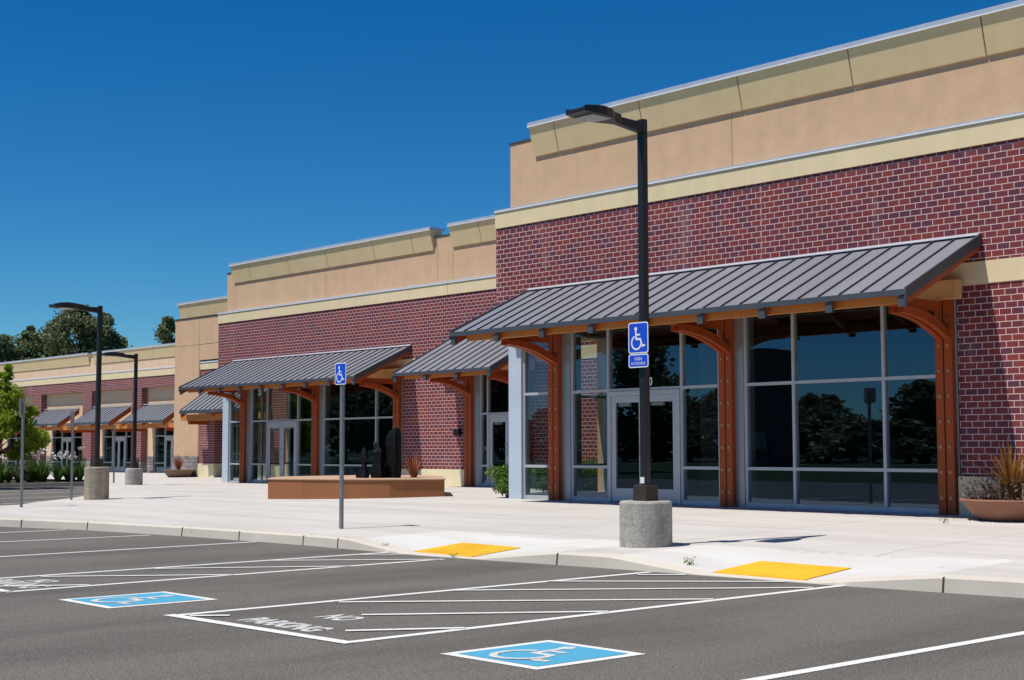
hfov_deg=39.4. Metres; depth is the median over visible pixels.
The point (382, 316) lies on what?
retail building
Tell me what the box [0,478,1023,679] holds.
parking lot
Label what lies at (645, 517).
street lamp
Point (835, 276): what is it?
retail building
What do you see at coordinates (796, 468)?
storefront window
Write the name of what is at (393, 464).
standing stone
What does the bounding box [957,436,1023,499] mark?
potted plant
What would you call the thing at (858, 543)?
pavement
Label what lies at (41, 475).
bed plant
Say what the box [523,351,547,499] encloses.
storefront window
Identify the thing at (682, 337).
storefront window
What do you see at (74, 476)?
bed plant
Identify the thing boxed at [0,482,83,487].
bed kerb
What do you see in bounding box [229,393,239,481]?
storefront window
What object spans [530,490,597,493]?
planting bed
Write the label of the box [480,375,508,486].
storefront window
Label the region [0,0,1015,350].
sky
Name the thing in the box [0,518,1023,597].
kerb
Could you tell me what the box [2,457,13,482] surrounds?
bed plant
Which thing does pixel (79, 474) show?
bed plant
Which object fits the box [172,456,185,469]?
potted plant
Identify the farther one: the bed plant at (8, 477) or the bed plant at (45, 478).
the bed plant at (45, 478)
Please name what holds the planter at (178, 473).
on the pavement
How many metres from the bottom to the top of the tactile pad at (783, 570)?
0.116 m
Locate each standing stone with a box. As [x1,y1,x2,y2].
[356,447,368,477]
[370,442,383,477]
[382,459,386,477]
[385,425,401,477]
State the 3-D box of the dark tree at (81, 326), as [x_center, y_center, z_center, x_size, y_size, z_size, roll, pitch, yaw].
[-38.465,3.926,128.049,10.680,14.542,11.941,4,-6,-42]
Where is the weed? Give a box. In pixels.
[684,556,695,565]
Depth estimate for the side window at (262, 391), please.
52.70 m
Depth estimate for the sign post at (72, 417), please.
34.43 m
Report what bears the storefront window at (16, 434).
in the retail building at (68, 382)
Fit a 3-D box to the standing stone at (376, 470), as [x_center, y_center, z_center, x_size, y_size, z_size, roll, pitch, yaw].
[-3.119,2.781,32.927,0.241,0.907,0.385,4,-6,-42]
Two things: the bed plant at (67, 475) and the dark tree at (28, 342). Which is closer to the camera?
the bed plant at (67, 475)
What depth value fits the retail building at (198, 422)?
62.02 m
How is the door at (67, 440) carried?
in the retail building at (68, 382)
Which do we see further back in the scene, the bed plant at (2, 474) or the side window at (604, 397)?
the bed plant at (2, 474)
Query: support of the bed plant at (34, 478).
on the planting bed at (12, 481)
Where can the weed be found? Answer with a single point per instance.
(689, 562)
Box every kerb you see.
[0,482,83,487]
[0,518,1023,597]
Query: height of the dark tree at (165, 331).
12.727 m
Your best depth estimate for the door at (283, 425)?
48.89 m
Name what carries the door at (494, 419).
in the retail building at (382, 316)
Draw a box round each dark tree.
[0,333,17,362]
[13,325,53,360]
[36,304,115,394]
[38,319,76,352]
[72,311,132,353]
[153,315,174,343]
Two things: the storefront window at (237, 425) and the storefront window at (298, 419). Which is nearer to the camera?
the storefront window at (298, 419)
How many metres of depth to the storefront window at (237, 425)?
60.91 m
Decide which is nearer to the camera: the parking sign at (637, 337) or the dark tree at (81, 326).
the parking sign at (637, 337)
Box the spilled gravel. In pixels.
[896,517,1023,523]
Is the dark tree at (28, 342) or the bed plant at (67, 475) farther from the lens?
the dark tree at (28, 342)
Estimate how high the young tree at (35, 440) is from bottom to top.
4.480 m
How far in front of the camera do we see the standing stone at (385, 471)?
32.90 m
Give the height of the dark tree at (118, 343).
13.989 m
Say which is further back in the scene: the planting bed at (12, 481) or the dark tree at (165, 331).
the dark tree at (165, 331)
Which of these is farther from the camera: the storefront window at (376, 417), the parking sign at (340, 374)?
the storefront window at (376, 417)
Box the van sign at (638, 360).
[629,353,648,367]
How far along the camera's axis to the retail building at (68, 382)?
89.15 m
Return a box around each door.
[61,438,70,467]
[112,437,125,471]
[164,436,173,469]
[266,421,296,482]
[487,414,508,486]
[608,389,680,503]
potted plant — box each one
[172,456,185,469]
[401,448,431,476]
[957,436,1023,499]
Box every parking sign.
[335,362,345,528]
[628,321,648,353]
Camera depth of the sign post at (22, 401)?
31.13 m
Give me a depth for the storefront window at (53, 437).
93.87 m
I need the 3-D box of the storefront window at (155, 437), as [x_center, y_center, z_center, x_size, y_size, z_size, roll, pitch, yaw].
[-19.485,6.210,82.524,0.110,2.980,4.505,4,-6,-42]
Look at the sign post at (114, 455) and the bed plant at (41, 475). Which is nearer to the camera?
the sign post at (114, 455)
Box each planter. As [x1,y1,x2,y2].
[163,469,194,476]
[959,497,1023,520]
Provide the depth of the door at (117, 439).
87.39 m
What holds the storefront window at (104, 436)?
in the retail building at (68, 382)
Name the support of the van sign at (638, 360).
attached to the street lamp at (645, 517)
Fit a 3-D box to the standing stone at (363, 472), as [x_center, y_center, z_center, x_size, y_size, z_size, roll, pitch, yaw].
[-3.393,2.834,32.946,0.262,0.766,0.335,4,-6,-42]
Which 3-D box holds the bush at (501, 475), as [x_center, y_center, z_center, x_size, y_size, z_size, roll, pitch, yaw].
[-0.026,3.051,30.872,1.128,0.799,1.044,4,-6,-42]
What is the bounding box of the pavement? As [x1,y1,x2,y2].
[0,470,1023,578]
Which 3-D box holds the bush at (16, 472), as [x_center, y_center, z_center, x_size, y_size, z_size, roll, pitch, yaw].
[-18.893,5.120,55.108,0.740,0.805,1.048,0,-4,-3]
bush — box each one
[10,463,29,482]
[485,463,533,497]
[530,463,547,493]
[582,461,597,491]
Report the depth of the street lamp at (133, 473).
47.74 m
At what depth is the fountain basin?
31.90 m
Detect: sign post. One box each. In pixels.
[19,398,25,506]
[70,411,74,499]
[113,425,115,482]
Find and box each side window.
[234,388,290,480]
[530,334,607,495]
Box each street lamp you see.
[49,302,108,499]
[102,352,142,484]
[566,104,672,547]
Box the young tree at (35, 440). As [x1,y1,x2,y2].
[0,363,50,460]
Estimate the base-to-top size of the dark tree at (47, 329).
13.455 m
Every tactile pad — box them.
[414,542,520,556]
[713,561,850,580]
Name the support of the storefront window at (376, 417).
in the retail building at (382, 316)
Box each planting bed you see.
[3,480,65,482]
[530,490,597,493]
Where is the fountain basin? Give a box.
[267,475,445,498]
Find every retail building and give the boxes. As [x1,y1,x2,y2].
[0,343,174,472]
[172,296,286,477]
[179,215,597,487]
[449,0,1023,515]
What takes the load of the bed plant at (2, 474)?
on the planting bed at (12, 481)
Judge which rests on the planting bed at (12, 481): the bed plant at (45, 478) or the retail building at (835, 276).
the bed plant at (45, 478)
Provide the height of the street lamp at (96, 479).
4.897 m
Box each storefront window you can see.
[7,434,29,463]
[51,425,81,468]
[103,423,130,471]
[154,422,173,472]
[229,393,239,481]
[234,412,239,476]
[250,388,310,482]
[322,378,402,475]
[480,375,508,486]
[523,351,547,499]
[571,329,719,505]
[743,299,960,513]
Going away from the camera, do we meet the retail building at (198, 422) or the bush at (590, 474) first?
the bush at (590, 474)
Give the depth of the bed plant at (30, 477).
55.48 m
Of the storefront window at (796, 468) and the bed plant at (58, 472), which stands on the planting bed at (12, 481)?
the bed plant at (58, 472)
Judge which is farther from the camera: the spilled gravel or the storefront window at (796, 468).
the storefront window at (796, 468)
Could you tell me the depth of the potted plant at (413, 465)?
33.46 m
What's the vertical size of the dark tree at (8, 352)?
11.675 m
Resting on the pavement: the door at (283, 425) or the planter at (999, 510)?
the planter at (999, 510)
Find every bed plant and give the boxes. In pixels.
[0,454,12,482]
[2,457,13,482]
[4,458,13,482]
[16,449,46,482]
[24,452,43,482]
[29,448,58,482]
[38,447,53,481]
[45,451,66,481]
[59,450,77,481]
[66,453,77,481]
[69,446,89,481]
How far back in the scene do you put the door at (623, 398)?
27.59 m
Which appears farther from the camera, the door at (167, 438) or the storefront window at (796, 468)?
the door at (167, 438)
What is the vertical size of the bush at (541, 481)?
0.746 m

